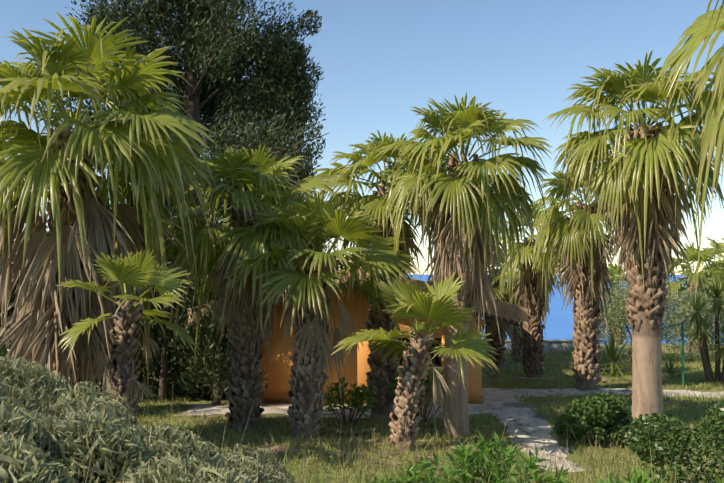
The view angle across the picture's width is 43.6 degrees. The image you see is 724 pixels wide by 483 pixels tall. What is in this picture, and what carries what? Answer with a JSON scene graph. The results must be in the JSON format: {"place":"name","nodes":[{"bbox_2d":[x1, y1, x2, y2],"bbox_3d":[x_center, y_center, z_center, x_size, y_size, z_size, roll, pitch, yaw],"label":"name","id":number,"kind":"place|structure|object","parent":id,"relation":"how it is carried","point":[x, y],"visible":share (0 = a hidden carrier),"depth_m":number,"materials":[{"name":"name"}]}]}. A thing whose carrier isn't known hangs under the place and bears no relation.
{"place":"outdoors","nodes":[
{"label":"outdoors","id":0,"kind":"place"},
{"bbox_2d":[0,0,723,274],"label":"sky","id":1,"kind":"structure","parent":0,"point":[380,60],"materials":[{"name":"blue"}]},
{"bbox_2d":[30,343,723,482],"bbox_3d":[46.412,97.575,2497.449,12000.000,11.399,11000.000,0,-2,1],"label":"terrain","id":2,"kind":"structure","parent":0,"point":[207,399],"depth_m":19.99,"materials":[{"name":"green plant"}]},
{"bbox_2d":[36,410,214,482],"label":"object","id":3,"kind":"object","parent":2,"relation":"on","point":[119,465],"visible":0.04,"depth_m":6.66,"materials":[{"name":"green plant"}]},
{"bbox_2d":[0,353,293,482],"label":"rosemary shrubs","id":4,"kind":"object","parent":2,"relation":"on","point":[83,425],"visible":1,"depth_m":6.79,"materials":[{"name":"green plant"}]},
{"bbox_2d":[0,0,339,404],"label":"tree","id":5,"kind":"object","parent":2,"relation":"on","point":[212,26],"depth_m":29.27,"materials":[{"name":"green plant"}]},
{"bbox_2d":[0,0,723,419],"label":"palm fronds","id":6,"kind":"object","parent":2,"relation":"on","point":[144,152],"visible":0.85,"depth_m":18.70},
{"bbox_2d":[0,153,723,450],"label":"dead palm fronds","id":7,"kind":"object","parent":2,"relation":"on","point":[46,323],"visible":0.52,"depth_m":18.91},
{"bbox_2d":[0,345,723,482],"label":"lentisk shrubs","id":8,"kind":"object","parent":2,"relation":"on","point":[607,414],"visible":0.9,"depth_m":13.31,"materials":[{"name":"green plant"}]},
{"bbox_2d":[0,350,723,482],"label":"dry weeds","id":9,"kind":"object","parent":2,"relation":"on","point":[394,450],"visible":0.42,"depth_m":14.94,"materials":[{"name":"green plant"}]},
{"bbox_2d":[260,280,481,403],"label":"bungalow walls","id":10,"kind":"structure","parent":2,"relation":"on","point":[277,368],"depth_m":24.50,"materials":[{"name":"orange paint"}]},
{"bbox_2d":[191,279,523,366],"bbox_3d":[-0.128,2.208,24.301,8.809,2.396,0.835,0,-2,1],"label":"bungalow woodwork","id":11,"kind":"object","parent":10,"relation":"attached to","point":[511,322],"visible":0.15,"depth_m":23.93,"materials":[{"name":"brown wood"}]},
{"bbox_2d":[186,266,530,327],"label":"roof","id":12,"kind":"structure","parent":10,"relation":"on","point":[508,311],"depth_m":23.82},
{"bbox_2d":[53,131,699,450],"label":"palm trunks","id":13,"kind":"object","parent":2,"relation":"on","point":[647,392],"visible":0.12,"depth_m":19.44,"materials":[{"name":"brown wood"}]},
{"bbox_2d":[45,118,723,448],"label":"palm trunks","id":14,"kind":"object","parent":13,"relation":"attached to","point":[299,418],"visible":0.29,"depth_m":19.51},
{"bbox_2d":[88,266,721,397],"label":"shrubs","id":15,"kind":"object","parent":2,"relation":"on","point":[193,392],"visible":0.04,"depth_m":26.18,"materials":[{"name":"green plant"}]},
{"bbox_2d":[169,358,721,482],"bbox_3d":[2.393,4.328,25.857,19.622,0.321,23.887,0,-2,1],"label":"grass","id":16,"kind":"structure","parent":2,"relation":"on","point":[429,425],"depth_m":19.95,"materials":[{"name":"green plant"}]},
{"bbox_2d":[182,388,723,471],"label":"gravel paths","id":17,"kind":"structure","parent":2,"relation":"on","point":[494,396],"depth_m":22.75,"materials":[{"name":"grey gravel"}]},
{"bbox_2d":[323,367,723,482],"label":"oleander shrubs","id":18,"kind":"object","parent":2,"relation":"on","point":[480,456],"visible":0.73,"depth_m":9.27,"materials":[{"name":"green plant"}]},
{"bbox_2d":[481,339,572,353],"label":"stone wall","id":19,"kind":"structure","parent":2,"relation":"on","point":[552,345],"depth_m":40.28,"materials":[{"name":"grey stone"}]},
{"bbox_2d":[331,299,723,482],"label":"shrub stems","id":20,"kind":"object","parent":2,"relation":"on","point":[708,373],"visible":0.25,"depth_m":28.85,"materials":[{"name":"brown"}]},
{"bbox_2d":[550,274,723,378],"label":"yucca rosettes","id":21,"kind":"object","parent":2,"relation":"on","point":[702,321],"visible":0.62,"depth_m":29.23,"materials":[{"name":"green plant"}]},
{"bbox_2d":[598,271,723,362],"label":"olive shrubs","id":22,"kind":"object","parent":2,"relation":"on","point":[619,309],"visible":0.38,"depth_m":36.03,"materials":[{"name":"green plant"}]},
{"bbox_2d":[661,322,695,386],"bbox_3d":[9.797,3.558,28.170,1.640,2.120,0.573,0,-2,-10],"label":"fence post","id":23,"kind":"object","parent":2,"relation":"on","point":[682,338],"visible":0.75,"depth_m":28.16,"materials":[{"name":"metal"}]},
{"bbox_2d":[399,340,438,363],"bbox_3d":[1.484,3.122,25.206,1.970,1.625,1.000,0,-2,1],"label":"bungalow interior","id":24,"kind":"object","parent":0,"point":[432,355],"depth_m":25.62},
{"bbox_2d":[395,367,443,403],"bbox_3d":[1.472,3.988,24.524,1.470,1.195,0.340,0,-2,1],"label":"cream bungalow apron","id":25,"kind":"object","parent":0,"point":[438,369],"visible":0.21,"depth_m":24.41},
{"bbox_2d":[169,275,721,344],"bbox_3d":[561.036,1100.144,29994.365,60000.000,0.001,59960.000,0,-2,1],"label":"sea water","id":26,"kind":"structure","parent":0,"point":[559,321],"depth_m":220.35,"materials":[{"name":"blue liquid"}]}
]}

